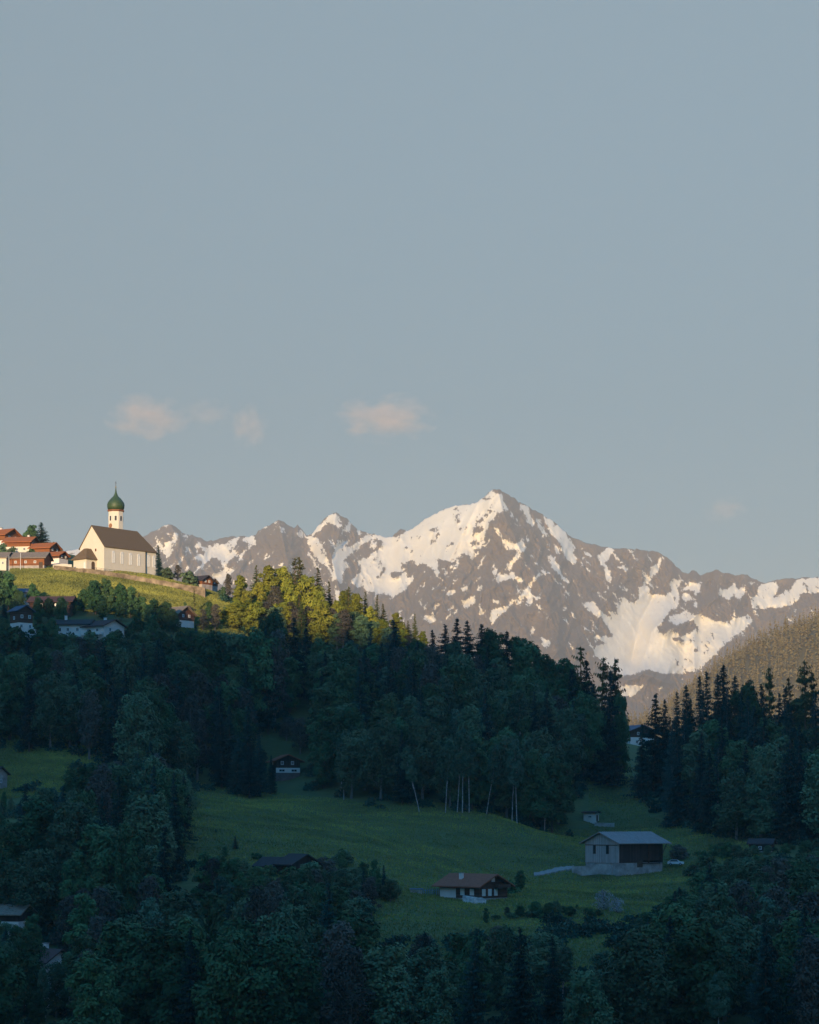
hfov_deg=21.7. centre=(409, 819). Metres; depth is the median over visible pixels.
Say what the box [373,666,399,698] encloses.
ash tree
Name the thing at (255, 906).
budding tree
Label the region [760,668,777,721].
open pine
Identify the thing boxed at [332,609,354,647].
budding tree
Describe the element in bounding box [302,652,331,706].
ash tree
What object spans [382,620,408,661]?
spruce
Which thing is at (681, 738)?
spruce
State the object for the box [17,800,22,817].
spruce
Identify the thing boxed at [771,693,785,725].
spruce
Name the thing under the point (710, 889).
ash tree
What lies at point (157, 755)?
budding tree
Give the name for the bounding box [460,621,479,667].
spruce
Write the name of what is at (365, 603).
olive spruce
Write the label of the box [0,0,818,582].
sky
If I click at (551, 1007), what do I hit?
spruce
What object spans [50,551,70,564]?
cottage
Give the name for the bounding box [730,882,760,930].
broadleaf tree
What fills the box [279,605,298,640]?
spring tree
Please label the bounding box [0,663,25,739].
broadleaf tree
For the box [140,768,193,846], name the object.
broadleaf tree
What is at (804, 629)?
wood
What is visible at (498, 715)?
broadleaf tree
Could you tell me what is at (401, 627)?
spring tree
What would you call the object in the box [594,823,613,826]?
kerb wall
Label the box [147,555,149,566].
window
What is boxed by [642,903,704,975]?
broadleaf tree
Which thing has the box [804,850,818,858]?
broadleaf tree
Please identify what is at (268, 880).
ash tree
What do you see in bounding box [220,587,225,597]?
broadleaf tree
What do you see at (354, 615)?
ash tree
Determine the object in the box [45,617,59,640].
broadleaf tree
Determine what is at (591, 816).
white shed
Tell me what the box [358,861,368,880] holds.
broadleaf tree
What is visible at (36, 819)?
broadleaf tree
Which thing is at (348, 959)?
budding tree
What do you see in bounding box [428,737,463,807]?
ash tree
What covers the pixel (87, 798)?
broadleaf tree
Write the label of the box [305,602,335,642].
spring tree
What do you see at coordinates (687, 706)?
spruce
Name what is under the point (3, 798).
broadleaf tree
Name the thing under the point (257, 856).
shrub
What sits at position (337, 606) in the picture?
spring tree
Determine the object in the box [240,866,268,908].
broadleaf tree
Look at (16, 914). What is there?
valley house
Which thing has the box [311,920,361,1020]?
budding tree
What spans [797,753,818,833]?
ash tree
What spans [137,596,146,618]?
broadleaf tree
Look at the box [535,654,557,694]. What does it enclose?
broadleaf tree
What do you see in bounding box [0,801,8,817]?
ash tree
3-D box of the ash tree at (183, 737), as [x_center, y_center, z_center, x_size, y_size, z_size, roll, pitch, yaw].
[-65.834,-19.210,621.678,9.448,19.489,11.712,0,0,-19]
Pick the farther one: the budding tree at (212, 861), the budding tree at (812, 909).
the budding tree at (212, 861)
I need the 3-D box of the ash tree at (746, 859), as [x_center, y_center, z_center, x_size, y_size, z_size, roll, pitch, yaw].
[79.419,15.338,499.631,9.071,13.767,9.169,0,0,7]
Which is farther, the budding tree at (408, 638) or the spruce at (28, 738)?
the budding tree at (408, 638)
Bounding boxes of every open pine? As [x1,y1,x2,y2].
[286,558,300,602]
[292,557,305,597]
[345,587,352,607]
[567,647,594,694]
[590,657,615,718]
[605,659,629,723]
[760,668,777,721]
[783,678,800,747]
[790,660,815,742]
[801,671,818,729]
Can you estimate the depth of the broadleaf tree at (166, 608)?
722.93 m
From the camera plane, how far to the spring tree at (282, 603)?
767.22 m
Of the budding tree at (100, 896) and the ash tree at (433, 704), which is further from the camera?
the ash tree at (433, 704)
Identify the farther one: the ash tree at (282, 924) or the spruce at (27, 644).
the spruce at (27, 644)
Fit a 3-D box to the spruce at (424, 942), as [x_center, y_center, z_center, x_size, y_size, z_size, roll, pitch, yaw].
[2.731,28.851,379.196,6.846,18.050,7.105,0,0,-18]
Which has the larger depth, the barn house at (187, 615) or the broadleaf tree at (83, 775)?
the barn house at (187, 615)
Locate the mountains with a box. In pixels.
[66,489,818,720]
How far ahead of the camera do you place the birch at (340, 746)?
621.50 m
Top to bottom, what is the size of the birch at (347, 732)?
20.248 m
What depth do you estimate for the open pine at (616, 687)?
704.81 m
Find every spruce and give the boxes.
[0,599,9,620]
[1,930,8,951]
[16,676,40,751]
[16,784,32,840]
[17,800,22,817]
[23,638,31,654]
[25,646,31,658]
[34,522,51,542]
[52,786,67,821]
[93,795,110,830]
[101,686,129,765]
[108,775,126,832]
[140,742,154,787]
[146,765,164,824]
[153,826,176,891]
[154,548,162,575]
[166,773,190,874]
[174,927,209,1023]
[178,776,197,848]
[212,705,243,776]
[226,731,247,794]
[232,837,238,848]
[234,704,258,777]
[235,743,260,797]
[249,565,260,601]
[252,733,270,796]
[254,628,282,734]
[266,756,277,793]
[279,626,304,688]
[285,618,307,695]
[295,595,304,625]
[295,602,310,647]
[296,627,312,698]
[307,651,327,724]
[314,567,326,602]
[316,882,337,934]
[326,582,333,606]
[340,610,358,647]
[344,631,350,646]
[359,871,372,914]
[362,592,368,614]
[366,632,373,649]
[373,595,379,619]
[378,604,389,626]
[379,658,400,699]
[379,866,385,895]
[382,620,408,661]
[389,729,413,803]
[400,655,417,720]
[401,661,422,720]
[406,621,411,639]
[408,931,432,1019]
[410,614,419,640]
[428,630,441,663]
[433,651,442,678]
[437,624,451,662]
[448,619,464,652]
[455,931,490,1023]
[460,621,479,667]
[472,624,489,670]
[475,686,495,765]
[482,648,492,681]
[500,927,544,1023]
[502,631,515,674]
[528,691,541,733]
[534,688,559,754]
[537,936,567,1022]
[564,669,579,707]
[578,684,618,782]
[579,660,599,768]
[586,697,629,785]
[589,670,633,778]
[623,693,668,796]
[628,724,654,797]
[656,738,695,827]
[657,711,688,797]
[658,699,671,791]
[658,717,692,811]
[662,710,690,792]
[667,720,676,771]
[671,692,681,736]
[671,891,678,904]
[675,887,681,899]
[678,685,698,743]
[685,732,707,822]
[688,698,696,738]
[689,749,724,830]
[691,675,704,731]
[696,671,715,730]
[696,690,706,729]
[698,864,716,891]
[709,673,729,740]
[711,711,728,802]
[712,665,733,721]
[722,690,733,733]
[724,746,754,832]
[728,676,739,732]
[739,696,753,745]
[744,706,762,752]
[744,921,786,1023]
[746,927,790,1023]
[756,709,770,751]
[756,744,780,830]
[757,684,770,722]
[767,728,813,842]
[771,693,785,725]
[773,744,801,824]
[776,687,793,724]
[776,725,811,825]
[780,704,795,742]
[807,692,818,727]
[808,804,818,836]
[809,693,818,746]
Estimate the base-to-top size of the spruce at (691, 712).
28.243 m
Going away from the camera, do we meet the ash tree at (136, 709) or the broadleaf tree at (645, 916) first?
the broadleaf tree at (645, 916)
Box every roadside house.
[18,588,35,604]
[26,596,78,616]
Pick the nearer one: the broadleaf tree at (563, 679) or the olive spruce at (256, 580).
the broadleaf tree at (563, 679)
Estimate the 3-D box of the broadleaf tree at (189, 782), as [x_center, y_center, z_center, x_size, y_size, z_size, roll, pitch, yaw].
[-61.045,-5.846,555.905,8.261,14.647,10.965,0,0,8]
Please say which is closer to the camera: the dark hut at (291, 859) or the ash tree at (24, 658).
the dark hut at (291, 859)
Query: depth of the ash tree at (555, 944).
405.86 m
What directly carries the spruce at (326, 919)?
on the ground at (272, 744)
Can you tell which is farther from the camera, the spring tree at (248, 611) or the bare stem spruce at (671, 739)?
the spring tree at (248, 611)
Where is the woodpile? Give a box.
[410,888,422,893]
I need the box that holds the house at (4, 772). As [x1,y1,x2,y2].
[0,766,10,788]
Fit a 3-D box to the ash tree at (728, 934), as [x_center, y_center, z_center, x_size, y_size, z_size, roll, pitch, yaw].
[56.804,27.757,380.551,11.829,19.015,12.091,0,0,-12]
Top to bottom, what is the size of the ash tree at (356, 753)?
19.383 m
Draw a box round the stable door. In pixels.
[637,860,642,866]
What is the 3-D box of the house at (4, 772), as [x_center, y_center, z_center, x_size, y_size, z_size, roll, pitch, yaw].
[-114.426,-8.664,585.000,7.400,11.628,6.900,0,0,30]
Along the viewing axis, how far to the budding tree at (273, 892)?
445.36 m
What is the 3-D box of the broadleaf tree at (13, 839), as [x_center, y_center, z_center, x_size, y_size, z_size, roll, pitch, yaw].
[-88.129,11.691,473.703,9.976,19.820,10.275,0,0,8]
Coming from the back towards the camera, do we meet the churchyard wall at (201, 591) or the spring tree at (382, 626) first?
the churchyard wall at (201, 591)
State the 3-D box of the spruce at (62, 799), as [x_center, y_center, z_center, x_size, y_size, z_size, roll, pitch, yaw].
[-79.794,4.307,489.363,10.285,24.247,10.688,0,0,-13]
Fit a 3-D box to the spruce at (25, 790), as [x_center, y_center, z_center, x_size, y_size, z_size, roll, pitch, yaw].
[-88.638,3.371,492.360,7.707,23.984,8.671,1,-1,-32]
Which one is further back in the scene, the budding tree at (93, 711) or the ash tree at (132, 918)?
the budding tree at (93, 711)
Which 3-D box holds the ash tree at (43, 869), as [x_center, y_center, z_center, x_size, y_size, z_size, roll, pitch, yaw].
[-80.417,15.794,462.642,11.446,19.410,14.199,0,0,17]
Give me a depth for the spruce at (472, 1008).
358.52 m
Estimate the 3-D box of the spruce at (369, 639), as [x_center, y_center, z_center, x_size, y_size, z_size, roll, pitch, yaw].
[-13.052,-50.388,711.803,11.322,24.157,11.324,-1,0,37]
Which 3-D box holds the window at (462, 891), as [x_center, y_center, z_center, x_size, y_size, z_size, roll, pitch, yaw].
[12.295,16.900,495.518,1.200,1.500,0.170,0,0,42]
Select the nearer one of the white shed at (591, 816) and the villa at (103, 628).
the white shed at (591, 816)
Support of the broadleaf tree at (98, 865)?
on the ground at (272, 744)
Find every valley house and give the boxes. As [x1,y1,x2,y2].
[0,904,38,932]
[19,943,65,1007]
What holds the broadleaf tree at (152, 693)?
on the ground at (272, 744)
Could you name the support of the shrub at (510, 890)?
on the ground at (272, 744)
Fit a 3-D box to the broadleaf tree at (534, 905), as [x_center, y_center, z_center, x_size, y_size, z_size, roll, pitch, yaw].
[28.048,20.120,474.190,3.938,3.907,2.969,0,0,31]
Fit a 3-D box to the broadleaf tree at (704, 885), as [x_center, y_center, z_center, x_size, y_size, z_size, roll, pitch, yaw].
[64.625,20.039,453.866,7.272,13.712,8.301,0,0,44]
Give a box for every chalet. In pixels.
[0,527,22,543]
[1,535,39,551]
[7,605,35,637]
[27,542,62,551]
[265,754,304,780]
[432,873,514,900]
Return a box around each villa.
[56,615,94,638]
[80,617,126,642]
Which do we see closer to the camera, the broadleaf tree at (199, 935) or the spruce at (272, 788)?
the broadleaf tree at (199, 935)
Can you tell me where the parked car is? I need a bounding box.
[667,860,683,864]
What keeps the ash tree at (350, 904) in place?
on the ground at (272, 744)
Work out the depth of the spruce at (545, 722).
656.69 m
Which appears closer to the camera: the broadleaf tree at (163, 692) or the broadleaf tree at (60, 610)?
the broadleaf tree at (163, 692)
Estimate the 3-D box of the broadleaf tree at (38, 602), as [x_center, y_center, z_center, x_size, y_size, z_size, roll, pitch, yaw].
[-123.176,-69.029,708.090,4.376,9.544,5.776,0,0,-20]
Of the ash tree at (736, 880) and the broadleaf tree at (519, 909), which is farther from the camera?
the broadleaf tree at (519, 909)
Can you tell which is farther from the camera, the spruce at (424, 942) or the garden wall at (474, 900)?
the garden wall at (474, 900)
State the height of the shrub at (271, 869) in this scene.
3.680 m
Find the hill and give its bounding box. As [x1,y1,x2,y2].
[649,627,818,737]
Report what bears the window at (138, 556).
in the church
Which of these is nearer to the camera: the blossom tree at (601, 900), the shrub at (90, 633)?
the blossom tree at (601, 900)
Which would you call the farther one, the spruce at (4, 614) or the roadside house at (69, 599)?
the roadside house at (69, 599)
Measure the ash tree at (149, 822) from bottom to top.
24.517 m
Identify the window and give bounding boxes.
[112,551,114,562]
[129,553,131,564]
[137,554,139,565]
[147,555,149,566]
[152,556,154,567]
[460,889,464,894]
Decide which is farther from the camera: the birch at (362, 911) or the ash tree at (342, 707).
the ash tree at (342, 707)
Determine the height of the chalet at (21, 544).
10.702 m
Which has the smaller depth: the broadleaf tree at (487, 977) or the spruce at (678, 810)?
the broadleaf tree at (487, 977)
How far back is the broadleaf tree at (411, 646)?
717.11 m
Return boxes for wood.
[628,606,818,737]
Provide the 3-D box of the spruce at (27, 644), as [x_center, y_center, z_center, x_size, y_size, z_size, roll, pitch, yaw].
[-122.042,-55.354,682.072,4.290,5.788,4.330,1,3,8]
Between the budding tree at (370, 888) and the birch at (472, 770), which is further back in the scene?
the birch at (472, 770)
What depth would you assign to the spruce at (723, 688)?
682.05 m
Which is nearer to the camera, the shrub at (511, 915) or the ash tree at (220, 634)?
the shrub at (511, 915)
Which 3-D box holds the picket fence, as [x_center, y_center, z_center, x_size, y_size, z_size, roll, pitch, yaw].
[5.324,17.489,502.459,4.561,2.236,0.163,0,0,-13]
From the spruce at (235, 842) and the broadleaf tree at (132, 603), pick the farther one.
the broadleaf tree at (132, 603)
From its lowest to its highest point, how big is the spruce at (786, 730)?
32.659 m
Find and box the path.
[534,865,573,876]
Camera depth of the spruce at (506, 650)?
715.03 m
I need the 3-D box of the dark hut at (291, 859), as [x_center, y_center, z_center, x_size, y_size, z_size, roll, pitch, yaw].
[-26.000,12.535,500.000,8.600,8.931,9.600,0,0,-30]
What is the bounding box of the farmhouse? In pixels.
[0,552,11,569]
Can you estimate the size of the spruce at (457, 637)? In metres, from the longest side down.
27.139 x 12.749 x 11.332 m
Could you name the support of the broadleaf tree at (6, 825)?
on the ground at (272, 744)
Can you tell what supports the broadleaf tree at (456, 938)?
on the ground at (272, 744)
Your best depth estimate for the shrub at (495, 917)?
467.64 m
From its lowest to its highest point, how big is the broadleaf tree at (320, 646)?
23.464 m
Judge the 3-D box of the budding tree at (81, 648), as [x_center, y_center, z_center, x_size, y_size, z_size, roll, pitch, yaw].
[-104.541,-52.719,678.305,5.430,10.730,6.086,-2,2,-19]
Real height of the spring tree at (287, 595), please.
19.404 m
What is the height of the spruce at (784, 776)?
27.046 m
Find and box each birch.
[37,966,49,1017]
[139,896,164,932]
[335,729,352,791]
[336,739,348,799]
[352,896,376,935]
[399,745,419,811]
[438,742,457,812]
[450,727,471,811]
[455,735,472,812]
[459,735,478,811]
[485,743,500,813]
[505,738,524,822]
[505,740,520,821]
[538,753,554,829]
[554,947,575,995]
[587,951,614,984]
[705,971,731,1023]
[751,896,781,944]
[755,888,777,920]
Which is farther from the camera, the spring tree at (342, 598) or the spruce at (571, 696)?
the spring tree at (342, 598)
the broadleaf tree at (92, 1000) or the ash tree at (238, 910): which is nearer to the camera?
the broadleaf tree at (92, 1000)
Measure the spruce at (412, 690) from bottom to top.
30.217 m
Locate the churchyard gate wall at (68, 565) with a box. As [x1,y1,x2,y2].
[53,564,71,567]
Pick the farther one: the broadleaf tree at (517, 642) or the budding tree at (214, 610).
the budding tree at (214, 610)
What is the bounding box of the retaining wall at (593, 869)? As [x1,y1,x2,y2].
[572,864,612,875]
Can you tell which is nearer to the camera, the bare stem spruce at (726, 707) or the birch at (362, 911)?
the birch at (362, 911)
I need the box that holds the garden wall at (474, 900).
[463,895,485,903]
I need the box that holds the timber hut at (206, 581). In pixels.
[192,575,215,589]
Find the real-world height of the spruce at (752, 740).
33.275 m
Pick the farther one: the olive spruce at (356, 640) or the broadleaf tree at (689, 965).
the olive spruce at (356, 640)
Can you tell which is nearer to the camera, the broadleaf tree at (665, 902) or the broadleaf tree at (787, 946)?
the broadleaf tree at (787, 946)
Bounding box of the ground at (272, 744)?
[0,554,815,1023]
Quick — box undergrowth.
[0,589,818,1023]
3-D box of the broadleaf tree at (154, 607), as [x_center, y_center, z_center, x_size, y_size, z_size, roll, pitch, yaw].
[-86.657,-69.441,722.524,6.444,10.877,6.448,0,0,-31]
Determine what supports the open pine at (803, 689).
on the ground at (272, 744)
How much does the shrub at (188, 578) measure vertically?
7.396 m
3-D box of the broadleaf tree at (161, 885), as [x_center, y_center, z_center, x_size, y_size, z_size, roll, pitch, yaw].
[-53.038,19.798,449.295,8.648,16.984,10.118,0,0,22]
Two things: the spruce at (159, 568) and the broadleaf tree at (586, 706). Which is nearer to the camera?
the broadleaf tree at (586, 706)
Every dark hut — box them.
[252,857,282,873]
[273,853,323,875]
[746,838,776,852]
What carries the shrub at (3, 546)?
on the ground at (272, 744)
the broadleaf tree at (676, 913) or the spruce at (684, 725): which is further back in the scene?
the spruce at (684, 725)
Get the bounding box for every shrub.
[0,543,7,551]
[0,626,29,651]
[7,546,15,551]
[28,623,51,647]
[81,629,99,646]
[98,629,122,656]
[161,567,174,579]
[179,570,198,585]
[251,853,262,859]
[263,864,277,876]
[278,866,300,880]
[298,860,325,874]
[316,856,338,870]
[329,849,353,864]
[491,915,500,919]
[505,912,518,918]
[507,880,521,893]
[526,910,539,917]
[536,907,545,917]
[583,909,596,918]
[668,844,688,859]
[682,864,699,876]
[695,856,718,866]
[697,850,709,862]
[719,841,733,858]
[749,845,759,854]
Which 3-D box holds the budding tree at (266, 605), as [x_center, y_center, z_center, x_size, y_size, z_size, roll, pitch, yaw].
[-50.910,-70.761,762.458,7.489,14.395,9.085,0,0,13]
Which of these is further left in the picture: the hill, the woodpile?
the woodpile
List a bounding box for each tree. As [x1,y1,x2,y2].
[0,570,7,605]
[0,571,17,610]
[0,617,9,645]
[0,653,30,716]
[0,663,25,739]
[0,694,5,728]
[0,791,6,808]
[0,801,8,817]
[0,812,23,852]
[0,828,29,900]
[0,858,46,926]
[0,920,3,943]
[0,922,13,939]
[0,939,29,1003]
[0,946,28,1023]
[5,930,49,1016]
[6,924,29,945]
[8,600,20,615]
[10,590,27,604]
[12,794,58,865]
[16,847,60,925]
[18,653,32,679]
[22,525,37,536]
[22,914,42,944]
[25,650,60,718]
[26,583,39,604]
[27,671,77,747]
[32,597,45,623]
[35,786,57,829]
[37,960,71,1017]
[42,597,55,619]
[43,806,86,892]
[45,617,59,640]
[49,650,66,685]
[49,895,78,951]
[50,633,67,651]
[52,597,69,619]
[54,788,79,823]
[55,670,84,710]
[55,858,87,919]
[56,685,83,746]
[56,800,95,861]
[57,950,123,1023]
[59,951,71,1005]
[61,633,82,653]
[61,767,77,791]
[62,893,102,951]
[63,934,99,1017]
[66,949,93,1016]
[68,789,104,847]
[71,888,90,907]
[72,595,77,614]
[72,823,125,898]
[73,636,88,666]
[73,764,97,791]
[75,672,115,748]
[76,654,102,690]
[76,689,105,758]
[77,588,88,611]
[83,637,98,654]
[83,773,113,825]
[84,815,108,850]
[85,580,105,613]
[86,915,106,953]
[90,886,120,930]
[91,763,115,825]
[91,882,129,923]
[92,922,158,966]
[95,600,108,618]
[96,921,158,1023]
[98,631,122,664]
[100,578,115,610]
[100,823,120,883]
[102,765,138,818]
[103,646,139,703]
[111,691,165,762]
[111,822,147,914]
[112,583,128,609]
[112,637,130,668]
[114,602,128,620]
[114,911,154,936]
[116,806,156,853]
[119,791,177,872]
[123,617,147,638]
[124,585,139,617]
[125,753,166,805]
[126,685,168,756]
[129,676,169,737]
[131,925,197,1023]
[134,876,163,925]
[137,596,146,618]
[137,845,172,885]
[137,873,173,928]
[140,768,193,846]
[143,609,151,625]
[144,598,163,621]
[144,614,159,633]
[152,888,200,932]
[153,753,165,764]
[153,917,214,1023]
[157,601,175,631]
[158,651,199,695]
[166,612,181,634]
[166,720,200,774]
[167,914,209,949]
[170,769,190,814]
[172,772,199,817]
[173,769,193,811]
[174,565,181,580]
[177,695,203,752]
[184,671,214,734]
[184,772,196,795]
[184,929,269,1023]
[187,652,214,679]
[187,664,213,721]
[189,852,217,901]
[197,629,235,681]
[197,891,233,941]
[198,609,209,629]
[198,857,220,897]
[205,601,211,620]
[205,916,264,1020]
[208,604,220,629]
[211,855,227,877]
[216,631,229,661]
[217,664,245,708]
[218,857,245,907]
[219,603,246,627]
[219,612,230,625]
[219,631,258,697]
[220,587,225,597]
[221,846,228,856]
[224,573,232,596]
[228,934,335,1023]
[230,598,242,609]
[231,634,261,701]
[231,897,270,930]
[232,575,247,601]
[234,600,253,626]
[237,859,252,890]
[239,626,280,723]
[240,590,253,603]
[240,601,267,631]
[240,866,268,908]
[240,885,277,933]
[241,609,255,625]
[251,582,266,603]
[251,907,321,1007]
[254,565,279,600]
[258,609,288,665]
[259,629,291,721]
[261,601,272,616]
[262,880,287,919]
[263,606,287,628]
[263,877,281,909]
[266,586,284,605]
[272,602,289,620]
[273,566,293,595]
[276,578,298,605]
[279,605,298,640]
[279,902,316,953]
[286,602,298,641]
[287,609,306,637]
[289,717,308,753]
[293,574,325,609]
[300,637,334,688]
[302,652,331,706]
[303,606,314,637]
[304,682,344,733]
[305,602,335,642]
[305,707,336,761]
[308,591,328,610]
[309,729,336,788]
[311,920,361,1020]
[313,909,386,1010]
[313,948,364,1023]
[316,658,350,695]
[319,664,372,717]
[320,945,376,1023]
[322,607,337,637]
[326,613,350,649]
[329,702,365,758]
[330,600,344,612]
[330,866,357,895]
[331,703,366,782]
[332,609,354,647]
[333,736,370,798]
[336,728,377,790]
[337,849,348,869]
[337,867,362,898]
[338,590,351,609]
[339,897,372,947]
[343,942,421,1023]
[349,593,365,614]
[349,615,373,647]
[350,611,360,632]
[356,717,404,800]
[356,867,366,883]
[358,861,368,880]
[361,876,381,917]
[364,605,378,621]
[366,697,398,769]
[367,620,379,638]
[367,628,382,644]
[368,859,381,885]
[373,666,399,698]
[376,625,388,642]
[377,619,388,626]
[377,627,400,652]
[381,691,403,719]
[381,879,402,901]
[387,717,416,779]
[389,612,404,627]
[396,693,422,732]
[397,624,409,634]
[397,629,407,651]
[398,712,440,799]
[399,942,464,1023]
[402,635,411,650]
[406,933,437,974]
[407,639,426,654]
[414,967,457,1023]
[416,663,442,694]
[416,696,456,759]
[417,683,454,738]
[418,631,428,644]
[422,644,443,679]
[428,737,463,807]
[435,659,480,728]
[441,640,463,664]
[442,653,465,687]
[443,933,483,995]
[451,736,494,809]
[454,704,485,745]
[454,935,498,1017]
[474,693,507,737]
[476,627,507,669]
[480,734,504,801]
[482,923,533,1003]
[483,908,489,922]
[485,925,502,951]
[489,657,508,676]
[491,688,515,728]
[493,735,525,817]
[498,726,521,752]
[499,951,544,1020]
[503,636,527,679]
[504,907,510,915]
[508,641,547,683]
[511,749,559,824]
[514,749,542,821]
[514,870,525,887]
[515,905,526,916]
[521,727,572,775]
[521,930,561,997]
[528,901,540,915]
[532,756,573,832]
[533,934,560,967]
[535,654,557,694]
[541,902,556,915]
[551,755,577,824]
[551,901,563,914]
[553,658,582,705]
[553,936,564,947]
[561,969,615,1023]
[565,906,575,915]
[567,691,606,778]
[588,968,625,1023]
[592,889,613,909]
[595,909,603,915]
[596,927,677,1023]
[609,897,624,912]
[611,715,628,781]
[612,692,630,780]
[634,912,658,926]
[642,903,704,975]
[653,916,741,1023]
[660,897,670,907]
[665,893,684,904]
[669,894,705,916]
[675,889,689,896]
[680,729,716,808]
[685,867,725,901]
[690,719,735,780]
[692,866,707,893]
[697,882,729,914]
[698,881,717,900]
[699,892,750,965]
[710,740,756,807]
[711,768,758,839]
[712,921,751,1021]
[724,915,762,1006]
[726,878,744,900]
[726,880,759,942]
[729,680,762,742]
[729,844,744,857]
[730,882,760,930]
[736,773,778,836]
[740,855,752,861]
[745,740,786,819]
[753,881,785,925]
[758,717,787,747]
[767,857,790,895]
[768,735,803,782]
[772,910,818,954]
[772,929,815,1023]
[779,890,818,927]
[787,934,818,1023]
[790,698,809,747]
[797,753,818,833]
[800,747,818,780]
[801,883,818,917]
[802,840,811,845]
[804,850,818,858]
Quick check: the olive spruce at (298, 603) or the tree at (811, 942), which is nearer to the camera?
the tree at (811, 942)
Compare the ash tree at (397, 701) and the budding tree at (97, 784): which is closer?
the budding tree at (97, 784)
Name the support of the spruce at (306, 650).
on the ground at (272, 744)
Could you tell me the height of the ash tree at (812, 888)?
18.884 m
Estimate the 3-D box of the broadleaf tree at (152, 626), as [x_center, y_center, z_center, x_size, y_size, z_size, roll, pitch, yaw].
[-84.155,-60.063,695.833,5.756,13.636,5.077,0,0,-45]
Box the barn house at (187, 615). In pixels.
[171,606,197,627]
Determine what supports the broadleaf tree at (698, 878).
on the ground at (272, 744)
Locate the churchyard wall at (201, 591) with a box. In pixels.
[54,565,205,596]
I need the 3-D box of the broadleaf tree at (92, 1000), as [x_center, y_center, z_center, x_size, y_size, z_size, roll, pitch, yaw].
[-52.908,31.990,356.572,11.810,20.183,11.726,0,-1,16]
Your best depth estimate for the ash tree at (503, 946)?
388.60 m
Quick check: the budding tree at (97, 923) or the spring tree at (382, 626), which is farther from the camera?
the spring tree at (382, 626)
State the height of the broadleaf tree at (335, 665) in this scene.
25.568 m
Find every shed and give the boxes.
[212,578,219,591]
[581,811,600,822]
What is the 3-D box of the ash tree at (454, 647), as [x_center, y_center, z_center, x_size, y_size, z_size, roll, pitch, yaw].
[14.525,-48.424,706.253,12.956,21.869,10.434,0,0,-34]
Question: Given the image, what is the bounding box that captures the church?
[71,486,156,574]
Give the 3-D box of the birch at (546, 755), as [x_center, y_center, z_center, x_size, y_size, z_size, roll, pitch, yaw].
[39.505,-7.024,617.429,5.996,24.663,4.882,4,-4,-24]
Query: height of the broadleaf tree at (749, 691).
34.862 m
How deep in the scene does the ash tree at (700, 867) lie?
508.94 m
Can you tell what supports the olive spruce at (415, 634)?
on the ground at (272, 744)
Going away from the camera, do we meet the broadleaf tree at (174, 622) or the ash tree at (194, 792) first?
the ash tree at (194, 792)
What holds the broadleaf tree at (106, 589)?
on the ground at (272, 744)
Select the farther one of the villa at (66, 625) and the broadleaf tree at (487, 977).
the villa at (66, 625)
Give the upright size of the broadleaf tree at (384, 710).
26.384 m
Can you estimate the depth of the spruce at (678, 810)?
623.92 m
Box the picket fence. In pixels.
[423,889,439,894]
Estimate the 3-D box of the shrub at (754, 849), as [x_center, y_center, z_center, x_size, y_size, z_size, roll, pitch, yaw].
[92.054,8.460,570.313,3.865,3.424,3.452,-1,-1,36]
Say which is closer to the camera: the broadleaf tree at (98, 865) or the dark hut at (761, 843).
the broadleaf tree at (98, 865)
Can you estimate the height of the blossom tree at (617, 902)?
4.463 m
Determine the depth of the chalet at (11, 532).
838.34 m
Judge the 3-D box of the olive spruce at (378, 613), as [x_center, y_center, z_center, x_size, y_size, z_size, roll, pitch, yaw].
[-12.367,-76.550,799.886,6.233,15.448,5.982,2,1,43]
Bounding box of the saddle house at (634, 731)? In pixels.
[628,725,653,746]
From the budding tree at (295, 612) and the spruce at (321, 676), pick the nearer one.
the spruce at (321, 676)
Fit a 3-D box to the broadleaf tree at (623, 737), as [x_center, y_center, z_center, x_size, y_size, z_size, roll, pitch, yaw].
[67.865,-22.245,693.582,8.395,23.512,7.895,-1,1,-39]
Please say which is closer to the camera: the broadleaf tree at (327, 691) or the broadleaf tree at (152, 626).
the broadleaf tree at (327, 691)
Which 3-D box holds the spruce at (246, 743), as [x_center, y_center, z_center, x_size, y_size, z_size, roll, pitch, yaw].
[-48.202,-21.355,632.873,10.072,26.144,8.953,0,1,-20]
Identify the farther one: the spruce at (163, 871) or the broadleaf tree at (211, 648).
the broadleaf tree at (211, 648)
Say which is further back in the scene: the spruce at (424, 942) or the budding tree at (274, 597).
the budding tree at (274, 597)
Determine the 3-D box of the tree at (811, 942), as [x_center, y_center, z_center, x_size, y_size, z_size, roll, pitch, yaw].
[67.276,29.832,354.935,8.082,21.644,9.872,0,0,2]
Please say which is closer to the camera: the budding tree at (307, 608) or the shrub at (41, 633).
the shrub at (41, 633)
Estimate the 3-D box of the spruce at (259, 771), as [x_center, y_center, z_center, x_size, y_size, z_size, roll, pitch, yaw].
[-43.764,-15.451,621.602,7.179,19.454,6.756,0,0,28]
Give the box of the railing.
[93,567,136,575]
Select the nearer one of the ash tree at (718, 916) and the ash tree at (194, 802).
the ash tree at (718, 916)
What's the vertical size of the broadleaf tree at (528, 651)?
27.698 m
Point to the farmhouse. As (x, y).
(4, 556)
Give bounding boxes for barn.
[8,552,53,569]
[579,831,671,875]

